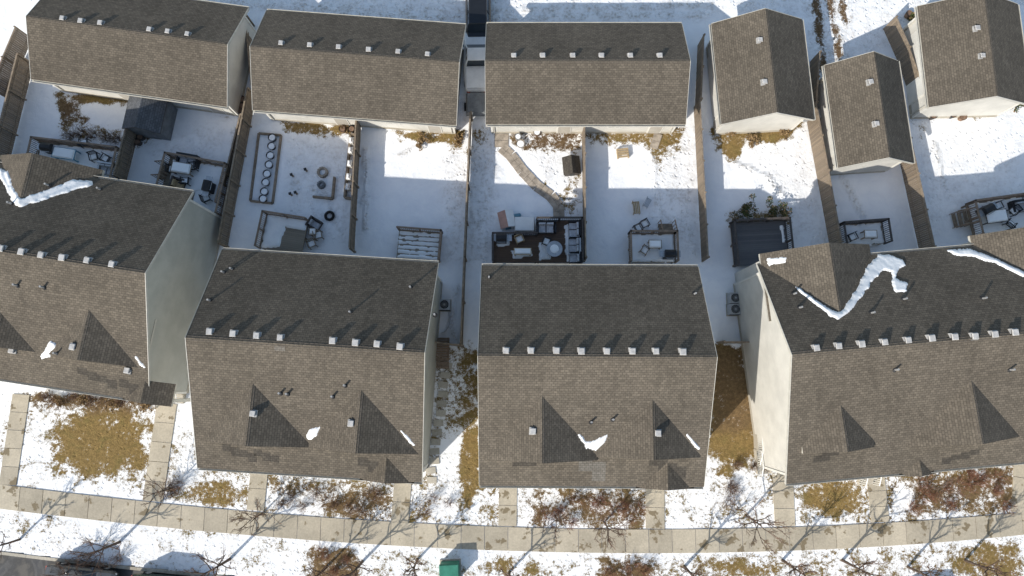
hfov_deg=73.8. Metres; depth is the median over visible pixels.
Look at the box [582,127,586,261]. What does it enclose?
wooden fence
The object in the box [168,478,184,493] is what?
bare shrub
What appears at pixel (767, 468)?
windows and doors
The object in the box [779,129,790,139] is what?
dry perennial
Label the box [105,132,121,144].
bare shrub
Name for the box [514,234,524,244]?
patio chair
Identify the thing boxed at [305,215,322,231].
patio sofa
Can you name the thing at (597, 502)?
bare shrub
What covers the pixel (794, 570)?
bare tree
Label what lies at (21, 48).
wooden fence
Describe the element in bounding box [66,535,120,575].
bare tree
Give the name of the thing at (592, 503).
bare shrub
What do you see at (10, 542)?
bare tree
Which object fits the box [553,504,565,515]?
bare shrub
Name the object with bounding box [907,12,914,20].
evergreen shrub
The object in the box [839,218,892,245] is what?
backyard deck
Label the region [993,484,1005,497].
bare shrub
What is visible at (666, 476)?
porch roof
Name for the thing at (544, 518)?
bare shrub
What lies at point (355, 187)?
wooden fence
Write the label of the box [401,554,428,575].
bare tree
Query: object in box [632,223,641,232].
patio chair
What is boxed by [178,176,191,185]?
patio chair
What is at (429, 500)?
bare shrub
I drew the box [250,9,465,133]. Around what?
detached garage
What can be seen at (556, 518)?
bare tree
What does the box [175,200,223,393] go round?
windows and doors
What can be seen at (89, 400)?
bare shrub
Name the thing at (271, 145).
planter pot
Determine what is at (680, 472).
relaid shingles
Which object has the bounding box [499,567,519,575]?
bare tree
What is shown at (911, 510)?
bare shrub
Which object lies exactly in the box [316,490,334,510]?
bare shrub
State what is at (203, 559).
bare tree
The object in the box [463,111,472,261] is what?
wooden fence
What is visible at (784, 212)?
evergreen shrub
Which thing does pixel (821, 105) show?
windows and doors
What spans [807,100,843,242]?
wooden fence
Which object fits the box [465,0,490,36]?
parked car
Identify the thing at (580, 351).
roof vents
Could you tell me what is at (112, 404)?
dry perennial
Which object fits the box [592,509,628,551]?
bare tree
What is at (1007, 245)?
cross gable roof
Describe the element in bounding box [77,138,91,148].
patio chair
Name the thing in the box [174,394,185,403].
front steps
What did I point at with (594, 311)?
roof
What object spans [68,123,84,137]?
bare shrub
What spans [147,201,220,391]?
walls
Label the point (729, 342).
wooden fence
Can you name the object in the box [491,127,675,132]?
windows and doors
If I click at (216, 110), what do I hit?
windows and doors
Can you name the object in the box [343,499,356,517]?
bare shrub
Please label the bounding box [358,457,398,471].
relaid shingles
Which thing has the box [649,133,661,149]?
patio slab
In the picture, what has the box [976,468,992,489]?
bare shrub
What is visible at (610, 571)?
bare shrub
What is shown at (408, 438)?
roof snow
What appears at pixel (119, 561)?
bare shrub
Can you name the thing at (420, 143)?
dry perennial
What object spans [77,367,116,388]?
relaid shingles
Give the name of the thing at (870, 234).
patio table
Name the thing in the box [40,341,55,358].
roof snow
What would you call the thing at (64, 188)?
roof snow
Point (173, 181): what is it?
patio sofa
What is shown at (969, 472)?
bare shrub
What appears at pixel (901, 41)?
wooden fence
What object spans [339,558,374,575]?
bare tree
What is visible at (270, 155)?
planter pot
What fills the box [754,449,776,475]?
front steps
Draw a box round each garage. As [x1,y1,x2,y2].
[26,0,255,115]
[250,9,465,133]
[485,22,690,133]
[706,8,815,134]
[817,51,914,175]
[903,0,1023,118]
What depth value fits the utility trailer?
48.27 m
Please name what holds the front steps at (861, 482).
on the ground
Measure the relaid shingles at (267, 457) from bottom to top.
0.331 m
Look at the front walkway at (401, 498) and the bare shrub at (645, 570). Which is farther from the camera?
the front walkway at (401, 498)
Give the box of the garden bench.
[632,201,639,214]
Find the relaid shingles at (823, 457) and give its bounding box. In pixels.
[813,452,838,462]
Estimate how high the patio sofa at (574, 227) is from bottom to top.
0.760 m
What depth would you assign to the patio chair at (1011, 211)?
46.94 m
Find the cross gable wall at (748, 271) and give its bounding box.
[734,261,758,281]
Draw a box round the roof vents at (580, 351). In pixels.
[487,275,696,436]
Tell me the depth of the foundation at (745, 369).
46.49 m
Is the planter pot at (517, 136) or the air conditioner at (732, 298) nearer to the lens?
the air conditioner at (732, 298)
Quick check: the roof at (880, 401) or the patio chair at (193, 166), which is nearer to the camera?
the roof at (880, 401)
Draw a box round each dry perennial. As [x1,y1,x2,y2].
[50,395,63,407]
[78,394,89,405]
[104,399,120,412]
[139,403,153,412]
[337,124,348,133]
[416,132,430,150]
[453,133,463,146]
[745,134,759,147]
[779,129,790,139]
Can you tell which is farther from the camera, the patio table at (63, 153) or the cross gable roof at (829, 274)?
the patio table at (63, 153)
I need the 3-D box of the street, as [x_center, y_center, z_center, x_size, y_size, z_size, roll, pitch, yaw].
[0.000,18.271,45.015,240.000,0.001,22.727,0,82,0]
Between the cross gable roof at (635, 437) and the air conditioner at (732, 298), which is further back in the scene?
the air conditioner at (732, 298)
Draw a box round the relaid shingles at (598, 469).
[578,461,605,480]
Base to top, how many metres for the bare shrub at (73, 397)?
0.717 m
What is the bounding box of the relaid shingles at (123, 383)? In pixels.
[119,379,138,393]
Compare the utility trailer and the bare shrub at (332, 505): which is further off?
the utility trailer
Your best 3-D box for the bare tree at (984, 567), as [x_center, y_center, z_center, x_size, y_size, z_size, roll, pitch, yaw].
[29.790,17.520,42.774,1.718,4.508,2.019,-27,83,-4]
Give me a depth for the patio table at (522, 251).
46.33 m
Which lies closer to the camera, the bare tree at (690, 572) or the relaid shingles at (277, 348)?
the relaid shingles at (277, 348)
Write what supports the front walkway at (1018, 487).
on the ground
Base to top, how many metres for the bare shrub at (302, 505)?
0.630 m
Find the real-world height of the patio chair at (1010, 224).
0.900 m
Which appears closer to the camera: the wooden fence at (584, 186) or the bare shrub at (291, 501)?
the bare shrub at (291, 501)
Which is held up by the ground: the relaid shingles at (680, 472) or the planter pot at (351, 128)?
the planter pot at (351, 128)
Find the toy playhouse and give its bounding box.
[497,209,520,230]
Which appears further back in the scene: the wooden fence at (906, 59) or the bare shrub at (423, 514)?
the wooden fence at (906, 59)
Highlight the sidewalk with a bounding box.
[0,485,1023,552]
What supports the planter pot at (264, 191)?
on the ground
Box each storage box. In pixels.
[515,217,534,231]
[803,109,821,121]
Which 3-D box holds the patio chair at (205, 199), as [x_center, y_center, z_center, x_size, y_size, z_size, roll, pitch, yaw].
[-21.144,-6.215,47.174,0.525,0.900,0.600,-24,83,-3]
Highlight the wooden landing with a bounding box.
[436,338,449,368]
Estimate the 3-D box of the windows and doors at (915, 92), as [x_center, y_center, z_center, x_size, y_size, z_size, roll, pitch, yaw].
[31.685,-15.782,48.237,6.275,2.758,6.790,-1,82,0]
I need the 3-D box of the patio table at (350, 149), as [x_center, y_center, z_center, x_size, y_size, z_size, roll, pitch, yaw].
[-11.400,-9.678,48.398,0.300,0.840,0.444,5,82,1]
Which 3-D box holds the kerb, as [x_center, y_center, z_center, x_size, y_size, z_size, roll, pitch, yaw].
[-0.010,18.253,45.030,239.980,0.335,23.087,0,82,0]
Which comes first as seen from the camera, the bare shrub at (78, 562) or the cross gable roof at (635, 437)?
the cross gable roof at (635, 437)
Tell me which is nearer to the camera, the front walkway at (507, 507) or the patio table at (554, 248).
the front walkway at (507, 507)
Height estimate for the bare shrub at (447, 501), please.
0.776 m
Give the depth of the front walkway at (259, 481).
45.50 m
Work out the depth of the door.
48.02 m
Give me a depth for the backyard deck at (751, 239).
47.29 m
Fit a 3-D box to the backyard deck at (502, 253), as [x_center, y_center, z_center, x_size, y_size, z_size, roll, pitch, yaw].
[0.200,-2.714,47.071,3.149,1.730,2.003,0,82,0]
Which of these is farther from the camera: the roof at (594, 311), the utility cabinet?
the utility cabinet
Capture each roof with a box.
[0,153,104,206]
[0,164,191,397]
[0,313,34,351]
[49,310,156,367]
[123,381,176,406]
[186,249,437,481]
[201,384,308,446]
[308,390,417,453]
[359,457,413,483]
[478,265,716,486]
[484,396,597,462]
[597,400,699,459]
[636,463,693,489]
[758,243,870,320]
[758,246,1023,483]
[802,405,874,453]
[892,459,938,476]
[906,381,1019,446]
[968,228,1023,269]
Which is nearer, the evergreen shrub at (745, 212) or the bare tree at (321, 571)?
the bare tree at (321, 571)
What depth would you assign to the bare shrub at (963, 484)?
45.26 m
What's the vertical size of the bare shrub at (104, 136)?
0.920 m
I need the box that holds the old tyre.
[324,211,334,220]
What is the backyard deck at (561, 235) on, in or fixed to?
on the ground
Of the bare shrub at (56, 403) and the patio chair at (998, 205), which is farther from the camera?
the patio chair at (998, 205)
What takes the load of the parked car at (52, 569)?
on the street
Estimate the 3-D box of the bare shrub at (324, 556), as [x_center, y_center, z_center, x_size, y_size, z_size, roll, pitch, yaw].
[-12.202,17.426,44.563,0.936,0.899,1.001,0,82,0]
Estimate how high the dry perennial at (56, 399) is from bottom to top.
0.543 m
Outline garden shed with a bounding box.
[122,96,177,140]
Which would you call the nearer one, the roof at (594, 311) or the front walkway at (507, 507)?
the roof at (594, 311)
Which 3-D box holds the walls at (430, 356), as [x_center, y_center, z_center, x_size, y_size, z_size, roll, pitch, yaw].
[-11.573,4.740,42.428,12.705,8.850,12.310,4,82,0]
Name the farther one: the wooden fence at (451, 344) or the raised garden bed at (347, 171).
the raised garden bed at (347, 171)
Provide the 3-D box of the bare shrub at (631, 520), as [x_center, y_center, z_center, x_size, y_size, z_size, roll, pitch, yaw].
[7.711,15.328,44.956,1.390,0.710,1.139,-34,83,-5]
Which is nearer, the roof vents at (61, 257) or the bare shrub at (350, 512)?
the roof vents at (61, 257)
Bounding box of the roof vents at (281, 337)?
[206,267,437,426]
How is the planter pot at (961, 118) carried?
on the ground
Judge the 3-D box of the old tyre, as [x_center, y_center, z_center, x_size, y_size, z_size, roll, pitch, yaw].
[-12.862,-5.085,48.075,0.758,0.200,0.758,0,82,0]
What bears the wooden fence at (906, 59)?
on the ground
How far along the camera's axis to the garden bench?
47.86 m
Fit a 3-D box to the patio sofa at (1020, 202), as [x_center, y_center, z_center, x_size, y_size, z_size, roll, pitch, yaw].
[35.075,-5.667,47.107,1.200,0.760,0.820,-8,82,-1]
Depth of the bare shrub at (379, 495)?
45.06 m
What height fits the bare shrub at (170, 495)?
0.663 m
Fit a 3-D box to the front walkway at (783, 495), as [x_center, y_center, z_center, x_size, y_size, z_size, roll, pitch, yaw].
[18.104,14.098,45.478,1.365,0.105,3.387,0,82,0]
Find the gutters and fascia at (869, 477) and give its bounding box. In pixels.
[756,244,1023,485]
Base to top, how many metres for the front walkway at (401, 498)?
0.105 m
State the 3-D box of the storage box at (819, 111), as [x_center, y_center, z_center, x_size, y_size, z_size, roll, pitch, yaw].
[21.464,-12.341,48.792,1.040,0.800,0.740,0,82,0]
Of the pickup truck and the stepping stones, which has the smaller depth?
the stepping stones
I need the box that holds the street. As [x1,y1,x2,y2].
[0,555,186,575]
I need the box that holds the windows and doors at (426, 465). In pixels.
[423,275,441,469]
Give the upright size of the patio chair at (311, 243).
0.900 m
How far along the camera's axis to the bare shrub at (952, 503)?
45.16 m
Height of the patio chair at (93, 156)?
0.900 m
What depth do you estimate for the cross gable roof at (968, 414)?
38.92 m
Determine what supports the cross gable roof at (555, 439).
attached to the walls
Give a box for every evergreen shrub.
[731,194,758,221]
[766,196,791,217]
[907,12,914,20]
[1012,104,1023,112]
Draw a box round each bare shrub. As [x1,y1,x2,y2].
[35,391,47,402]
[41,390,54,403]
[47,396,64,410]
[61,129,74,140]
[65,392,76,401]
[66,557,89,566]
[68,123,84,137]
[81,551,98,568]
[82,395,94,406]
[83,127,95,138]
[89,397,104,409]
[95,128,111,143]
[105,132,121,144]
[107,551,122,567]
[160,477,172,494]
[163,485,176,500]
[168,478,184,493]
[276,499,284,509]
[284,492,296,505]
[295,501,307,513]
[305,487,321,503]
[310,544,327,561]
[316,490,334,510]
[319,549,331,562]
[325,564,340,575]
[327,497,340,509]
[340,554,353,564]
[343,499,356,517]
[354,506,368,517]
[362,482,382,503]
[373,488,384,502]
[413,505,432,522]
[424,494,437,507]
[443,498,455,509]
[534,508,550,526]
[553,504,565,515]
[562,513,578,528]
[569,491,585,507]
[578,495,603,511]
[589,490,612,515]
[594,494,604,507]
[600,565,618,575]
[605,499,626,520]
[615,498,632,515]
[622,512,637,529]
[624,560,643,575]
[630,500,650,516]
[636,564,652,575]
[721,495,735,514]
[723,480,741,494]
[726,482,742,498]
[732,459,744,471]
[749,461,757,472]
[908,500,923,515]
[915,474,937,496]
[917,483,932,505]
[927,488,939,505]
[942,482,954,492]
[944,497,957,513]
[956,473,974,496]
[965,476,988,494]
[967,469,977,478]
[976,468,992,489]
[992,469,1009,487]
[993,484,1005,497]
[1001,498,1017,515]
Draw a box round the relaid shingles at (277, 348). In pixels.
[274,346,284,350]
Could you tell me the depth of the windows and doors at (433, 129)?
48.25 m
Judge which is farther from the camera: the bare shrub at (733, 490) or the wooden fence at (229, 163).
the wooden fence at (229, 163)
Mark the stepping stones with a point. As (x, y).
(436, 432)
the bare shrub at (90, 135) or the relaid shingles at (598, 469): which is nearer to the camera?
the relaid shingles at (598, 469)
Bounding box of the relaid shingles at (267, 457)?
[253,449,278,461]
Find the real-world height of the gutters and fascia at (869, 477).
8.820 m
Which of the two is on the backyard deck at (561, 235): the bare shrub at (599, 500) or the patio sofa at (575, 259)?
the patio sofa at (575, 259)
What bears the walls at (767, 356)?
on the ground
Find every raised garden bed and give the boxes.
[249,132,281,204]
[312,177,335,199]
[343,133,353,199]
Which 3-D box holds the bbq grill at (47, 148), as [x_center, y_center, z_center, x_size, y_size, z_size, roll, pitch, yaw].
[-32.228,-9.676,47.542,1.420,1.125,0.650,8,82,1]
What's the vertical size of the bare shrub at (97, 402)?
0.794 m
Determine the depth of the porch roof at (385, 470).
39.98 m
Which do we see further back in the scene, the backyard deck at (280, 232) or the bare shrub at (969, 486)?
the backyard deck at (280, 232)
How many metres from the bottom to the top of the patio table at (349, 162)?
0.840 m
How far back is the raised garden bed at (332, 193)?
48.17 m
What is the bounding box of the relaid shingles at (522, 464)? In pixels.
[512,462,535,465]
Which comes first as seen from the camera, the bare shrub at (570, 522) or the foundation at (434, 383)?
the bare shrub at (570, 522)
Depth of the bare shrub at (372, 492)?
45.27 m
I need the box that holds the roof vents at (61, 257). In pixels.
[0,183,130,373]
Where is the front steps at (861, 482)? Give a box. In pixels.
[857,477,881,486]
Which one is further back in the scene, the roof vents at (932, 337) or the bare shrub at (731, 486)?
the bare shrub at (731, 486)
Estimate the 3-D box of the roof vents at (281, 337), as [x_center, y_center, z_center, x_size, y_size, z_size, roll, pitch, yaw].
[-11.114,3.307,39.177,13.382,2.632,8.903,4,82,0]
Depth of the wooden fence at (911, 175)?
47.24 m
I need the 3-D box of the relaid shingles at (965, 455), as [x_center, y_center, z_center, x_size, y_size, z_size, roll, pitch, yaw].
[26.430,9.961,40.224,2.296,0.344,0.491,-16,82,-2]
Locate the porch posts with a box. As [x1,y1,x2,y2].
[173,398,190,402]
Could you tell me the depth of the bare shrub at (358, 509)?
44.95 m
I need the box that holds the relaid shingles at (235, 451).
[222,444,256,461]
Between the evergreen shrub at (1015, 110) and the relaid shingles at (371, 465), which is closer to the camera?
the relaid shingles at (371, 465)
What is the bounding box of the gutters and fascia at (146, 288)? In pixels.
[0,175,193,400]
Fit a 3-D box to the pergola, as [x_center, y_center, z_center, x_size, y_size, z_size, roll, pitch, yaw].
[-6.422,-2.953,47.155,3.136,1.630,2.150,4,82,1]
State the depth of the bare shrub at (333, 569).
44.40 m
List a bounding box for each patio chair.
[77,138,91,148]
[86,150,101,162]
[99,152,112,161]
[164,163,176,173]
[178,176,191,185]
[188,161,198,171]
[198,194,212,203]
[305,238,317,249]
[312,230,323,240]
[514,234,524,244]
[541,235,550,245]
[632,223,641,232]
[638,244,649,255]
[639,218,650,229]
[847,231,858,242]
[995,200,1003,209]
[1002,218,1017,229]
[1007,204,1023,216]
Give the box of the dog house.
[562,155,580,175]
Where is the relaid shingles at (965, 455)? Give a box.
[941,449,979,464]
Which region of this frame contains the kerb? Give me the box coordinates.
[0,552,229,575]
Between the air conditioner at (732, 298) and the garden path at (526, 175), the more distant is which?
the garden path at (526, 175)
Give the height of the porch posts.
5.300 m
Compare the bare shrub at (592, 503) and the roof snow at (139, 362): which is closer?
the roof snow at (139, 362)
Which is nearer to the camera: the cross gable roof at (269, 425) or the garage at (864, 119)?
the cross gable roof at (269, 425)
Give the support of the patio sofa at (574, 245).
on the backyard deck at (561, 235)
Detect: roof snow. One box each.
[0,169,92,206]
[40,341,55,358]
[135,356,144,367]
[307,427,319,439]
[400,430,414,445]
[578,434,606,450]
[686,434,699,449]
[767,257,785,265]
[795,254,907,318]
[947,248,1023,276]
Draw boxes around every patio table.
[51,147,80,162]
[170,161,192,176]
[309,228,315,236]
[345,183,350,191]
[346,173,351,181]
[347,160,352,168]
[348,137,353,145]
[348,147,352,155]
[514,248,530,255]
[546,240,562,256]
[647,240,661,249]
[860,230,877,239]
[983,209,1008,224]
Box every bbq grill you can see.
[37,142,57,153]
[201,176,215,196]
[491,234,511,243]
[659,250,680,258]
[975,202,997,216]
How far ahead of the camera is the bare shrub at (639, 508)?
45.06 m
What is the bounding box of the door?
[136,129,161,139]
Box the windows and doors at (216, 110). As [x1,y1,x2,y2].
[53,17,255,114]
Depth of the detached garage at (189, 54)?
46.10 m
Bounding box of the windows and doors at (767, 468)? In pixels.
[734,272,784,474]
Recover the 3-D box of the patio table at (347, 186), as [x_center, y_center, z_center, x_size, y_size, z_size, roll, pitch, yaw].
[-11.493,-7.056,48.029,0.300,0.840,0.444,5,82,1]
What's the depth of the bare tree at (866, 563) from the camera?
42.64 m
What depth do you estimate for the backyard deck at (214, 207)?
47.47 m
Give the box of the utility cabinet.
[439,559,461,575]
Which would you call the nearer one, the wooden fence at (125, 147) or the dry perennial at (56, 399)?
the dry perennial at (56, 399)
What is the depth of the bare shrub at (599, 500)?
44.99 m
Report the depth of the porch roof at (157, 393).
40.81 m
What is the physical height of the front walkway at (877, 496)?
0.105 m
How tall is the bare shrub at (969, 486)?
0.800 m
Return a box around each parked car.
[44,562,118,575]
[131,571,171,575]
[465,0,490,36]
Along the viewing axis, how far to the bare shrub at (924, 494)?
45.15 m
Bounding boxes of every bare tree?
[0,531,20,560]
[38,560,81,575]
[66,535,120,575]
[140,472,180,510]
[179,543,237,575]
[228,497,280,534]
[303,564,334,575]
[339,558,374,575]
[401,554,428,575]
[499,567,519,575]
[543,504,571,543]
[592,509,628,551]
[680,562,715,575]
[730,498,799,554]
[781,559,817,575]
[841,556,887,575]
[906,560,944,575]
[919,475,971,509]
[964,557,1015,575]
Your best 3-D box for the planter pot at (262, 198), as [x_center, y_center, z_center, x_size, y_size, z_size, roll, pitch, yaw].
[-17.532,-6.266,48.191,0.579,0.400,0.594,0,82,0]
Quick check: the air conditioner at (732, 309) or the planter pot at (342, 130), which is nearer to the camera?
the air conditioner at (732, 309)
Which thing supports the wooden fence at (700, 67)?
on the ground
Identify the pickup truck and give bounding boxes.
[462,33,485,92]
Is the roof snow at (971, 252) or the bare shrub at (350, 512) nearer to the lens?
the roof snow at (971, 252)
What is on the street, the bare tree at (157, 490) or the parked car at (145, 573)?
the parked car at (145, 573)
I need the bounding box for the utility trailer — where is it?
[464,93,484,116]
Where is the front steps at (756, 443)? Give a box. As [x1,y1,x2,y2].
[753,434,763,464]
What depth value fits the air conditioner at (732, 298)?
46.62 m
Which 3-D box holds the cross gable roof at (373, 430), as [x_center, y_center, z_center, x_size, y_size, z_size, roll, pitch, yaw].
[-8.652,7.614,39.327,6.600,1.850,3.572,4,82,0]
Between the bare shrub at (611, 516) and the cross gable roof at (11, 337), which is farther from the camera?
the bare shrub at (611, 516)
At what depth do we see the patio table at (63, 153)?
47.24 m
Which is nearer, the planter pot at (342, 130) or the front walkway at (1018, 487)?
the front walkway at (1018, 487)
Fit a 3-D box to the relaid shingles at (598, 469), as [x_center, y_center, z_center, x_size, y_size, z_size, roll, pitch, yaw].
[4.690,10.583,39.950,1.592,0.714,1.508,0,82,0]
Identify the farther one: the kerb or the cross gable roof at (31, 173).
the kerb
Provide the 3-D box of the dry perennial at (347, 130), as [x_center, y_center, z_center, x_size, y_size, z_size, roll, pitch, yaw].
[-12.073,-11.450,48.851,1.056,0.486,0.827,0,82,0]
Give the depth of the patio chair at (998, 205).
47.02 m
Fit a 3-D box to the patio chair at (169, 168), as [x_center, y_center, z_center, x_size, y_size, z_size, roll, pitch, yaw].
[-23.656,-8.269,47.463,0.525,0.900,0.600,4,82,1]
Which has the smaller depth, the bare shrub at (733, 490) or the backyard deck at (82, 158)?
the bare shrub at (733, 490)
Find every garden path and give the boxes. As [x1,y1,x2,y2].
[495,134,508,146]
[498,143,564,216]
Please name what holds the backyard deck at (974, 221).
on the ground
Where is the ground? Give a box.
[0,0,1023,575]
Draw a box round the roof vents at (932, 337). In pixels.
[791,292,1018,371]
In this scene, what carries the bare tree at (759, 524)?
on the ground
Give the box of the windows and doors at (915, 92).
[903,18,1018,117]
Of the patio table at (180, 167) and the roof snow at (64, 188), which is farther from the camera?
the patio table at (180, 167)
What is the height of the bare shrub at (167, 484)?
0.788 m
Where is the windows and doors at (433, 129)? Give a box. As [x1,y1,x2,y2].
[266,46,463,132]
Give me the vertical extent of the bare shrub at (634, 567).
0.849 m
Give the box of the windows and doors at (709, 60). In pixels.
[707,40,803,133]
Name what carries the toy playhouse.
on the ground
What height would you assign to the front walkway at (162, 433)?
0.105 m
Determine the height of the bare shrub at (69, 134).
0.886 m
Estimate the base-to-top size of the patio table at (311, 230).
0.840 m
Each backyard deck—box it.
[26,136,125,178]
[150,151,230,205]
[193,171,228,216]
[254,210,307,251]
[492,232,537,263]
[536,217,583,263]
[628,219,678,263]
[728,217,793,266]
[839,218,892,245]
[949,193,1023,235]
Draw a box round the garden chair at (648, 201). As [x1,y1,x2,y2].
[642,196,651,208]
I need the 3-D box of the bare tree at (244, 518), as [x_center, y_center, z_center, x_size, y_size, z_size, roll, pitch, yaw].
[-16.286,14.607,43.858,3.634,3.173,2.517,0,82,0]
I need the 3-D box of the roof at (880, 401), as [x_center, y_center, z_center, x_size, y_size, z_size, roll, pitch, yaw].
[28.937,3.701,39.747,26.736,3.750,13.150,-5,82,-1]
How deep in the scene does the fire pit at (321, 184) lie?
48.21 m
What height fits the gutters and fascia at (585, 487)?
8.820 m
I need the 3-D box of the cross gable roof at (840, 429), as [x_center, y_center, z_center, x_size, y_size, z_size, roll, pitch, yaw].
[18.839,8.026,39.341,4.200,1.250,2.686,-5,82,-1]
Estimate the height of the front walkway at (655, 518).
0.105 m
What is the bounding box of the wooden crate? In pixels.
[616,148,628,158]
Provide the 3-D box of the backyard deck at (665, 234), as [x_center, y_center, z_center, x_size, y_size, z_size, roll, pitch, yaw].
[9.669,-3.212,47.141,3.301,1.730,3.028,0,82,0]
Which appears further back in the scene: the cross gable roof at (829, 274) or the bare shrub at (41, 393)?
the bare shrub at (41, 393)
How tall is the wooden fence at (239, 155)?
1.850 m
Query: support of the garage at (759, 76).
on the ground
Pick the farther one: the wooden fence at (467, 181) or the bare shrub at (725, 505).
the wooden fence at (467, 181)
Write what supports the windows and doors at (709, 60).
in the garage at (759, 76)
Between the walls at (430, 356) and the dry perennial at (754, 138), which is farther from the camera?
the dry perennial at (754, 138)
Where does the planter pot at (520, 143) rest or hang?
on the ground
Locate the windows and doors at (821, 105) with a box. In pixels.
[817,77,901,172]
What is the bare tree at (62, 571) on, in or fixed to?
on the ground
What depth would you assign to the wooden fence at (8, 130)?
48.34 m
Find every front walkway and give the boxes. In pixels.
[0,394,29,484]
[143,404,176,501]
[247,474,267,510]
[391,483,410,522]
[498,488,516,525]
[646,489,664,528]
[772,473,794,525]
[867,477,889,521]
[1011,464,1023,512]
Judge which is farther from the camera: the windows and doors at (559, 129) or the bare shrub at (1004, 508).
the windows and doors at (559, 129)
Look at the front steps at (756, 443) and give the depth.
45.31 m
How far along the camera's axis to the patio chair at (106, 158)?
47.50 m
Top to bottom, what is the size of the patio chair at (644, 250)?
0.900 m
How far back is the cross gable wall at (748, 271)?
45.25 m
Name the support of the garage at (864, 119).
on the ground
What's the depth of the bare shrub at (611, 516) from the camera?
45.09 m
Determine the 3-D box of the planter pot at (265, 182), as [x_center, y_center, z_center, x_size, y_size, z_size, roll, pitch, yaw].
[-17.406,-7.448,48.357,0.579,0.400,0.594,0,82,0]
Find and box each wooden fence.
[0,26,27,96]
[0,53,29,155]
[113,129,135,179]
[217,87,252,247]
[223,113,240,186]
[246,15,254,83]
[348,120,360,252]
[435,341,460,346]
[460,256,466,346]
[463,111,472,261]
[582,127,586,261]
[694,97,709,261]
[695,33,705,103]
[716,340,749,343]
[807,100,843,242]
[810,50,821,102]
[883,15,911,57]
[896,48,918,85]
[900,137,936,248]
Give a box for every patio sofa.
[96,161,118,176]
[168,175,185,188]
[176,152,200,168]
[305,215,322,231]
[536,220,556,233]
[568,219,580,238]
[568,236,580,254]
[569,251,581,263]
[1007,199,1023,213]
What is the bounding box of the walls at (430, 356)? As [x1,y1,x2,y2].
[423,278,441,466]
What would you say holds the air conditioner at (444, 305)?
on the ground
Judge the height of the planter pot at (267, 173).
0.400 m
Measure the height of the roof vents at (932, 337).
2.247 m
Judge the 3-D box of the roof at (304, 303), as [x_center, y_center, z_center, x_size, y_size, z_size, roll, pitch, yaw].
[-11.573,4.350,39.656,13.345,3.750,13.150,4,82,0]
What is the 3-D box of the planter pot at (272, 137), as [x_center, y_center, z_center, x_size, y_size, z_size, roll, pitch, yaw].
[-17.102,-10.704,48.815,0.579,0.400,0.594,0,82,0]
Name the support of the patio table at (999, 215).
on the backyard deck at (974, 221)
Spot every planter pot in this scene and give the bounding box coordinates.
[134,138,141,145]
[136,134,144,140]
[259,194,266,202]
[260,187,268,194]
[261,178,269,185]
[263,170,270,177]
[265,160,272,168]
[266,151,274,159]
[267,142,275,149]
[268,133,276,141]
[339,125,345,132]
[348,125,354,132]
[515,133,520,140]
[516,139,524,147]
[904,10,911,18]
[957,115,966,120]
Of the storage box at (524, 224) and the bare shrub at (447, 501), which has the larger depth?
the storage box at (524, 224)
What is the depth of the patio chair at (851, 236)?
46.82 m
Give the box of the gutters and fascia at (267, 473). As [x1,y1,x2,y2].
[185,247,438,484]
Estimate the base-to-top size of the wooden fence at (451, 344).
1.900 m
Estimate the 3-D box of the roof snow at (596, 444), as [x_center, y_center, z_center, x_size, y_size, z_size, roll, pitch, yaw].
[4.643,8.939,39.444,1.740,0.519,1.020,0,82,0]
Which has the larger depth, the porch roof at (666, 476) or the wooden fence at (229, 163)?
the wooden fence at (229, 163)
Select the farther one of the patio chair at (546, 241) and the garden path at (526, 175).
the garden path at (526, 175)
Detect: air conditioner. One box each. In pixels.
[439,299,451,311]
[726,293,738,303]
[726,304,740,315]
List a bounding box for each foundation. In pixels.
[187,223,224,392]
[428,282,442,463]
[733,284,754,434]
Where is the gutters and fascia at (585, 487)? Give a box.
[477,263,717,488]
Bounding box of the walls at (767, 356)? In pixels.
[735,275,789,472]
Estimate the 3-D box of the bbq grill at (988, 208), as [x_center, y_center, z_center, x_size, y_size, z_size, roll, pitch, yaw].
[32.555,-5.330,46.931,1.420,1.125,0.650,-28,83,-4]
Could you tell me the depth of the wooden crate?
48.49 m
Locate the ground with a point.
(72, 446)
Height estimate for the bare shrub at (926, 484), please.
0.969 m
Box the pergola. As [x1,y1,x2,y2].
[396,226,442,262]
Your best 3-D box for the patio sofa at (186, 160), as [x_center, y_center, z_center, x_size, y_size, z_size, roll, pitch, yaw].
[-22.595,-8.889,47.560,1.500,0.760,0.820,10,82,1]
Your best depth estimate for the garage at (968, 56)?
46.18 m
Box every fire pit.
[317,167,328,177]
[317,180,325,188]
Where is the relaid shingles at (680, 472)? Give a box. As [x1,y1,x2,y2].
[649,460,685,478]
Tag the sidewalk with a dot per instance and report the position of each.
(55, 503)
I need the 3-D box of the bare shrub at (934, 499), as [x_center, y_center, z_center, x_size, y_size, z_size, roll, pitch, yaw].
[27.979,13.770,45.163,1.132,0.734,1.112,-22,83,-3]
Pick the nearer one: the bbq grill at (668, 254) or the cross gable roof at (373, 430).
the cross gable roof at (373, 430)
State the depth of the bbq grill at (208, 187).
46.84 m
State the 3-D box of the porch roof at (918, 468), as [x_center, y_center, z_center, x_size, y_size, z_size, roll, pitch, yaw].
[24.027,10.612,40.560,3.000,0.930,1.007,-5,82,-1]
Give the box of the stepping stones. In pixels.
[426,363,451,482]
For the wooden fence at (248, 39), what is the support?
on the ground
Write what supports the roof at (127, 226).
on the walls at (179, 273)
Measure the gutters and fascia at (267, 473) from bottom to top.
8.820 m

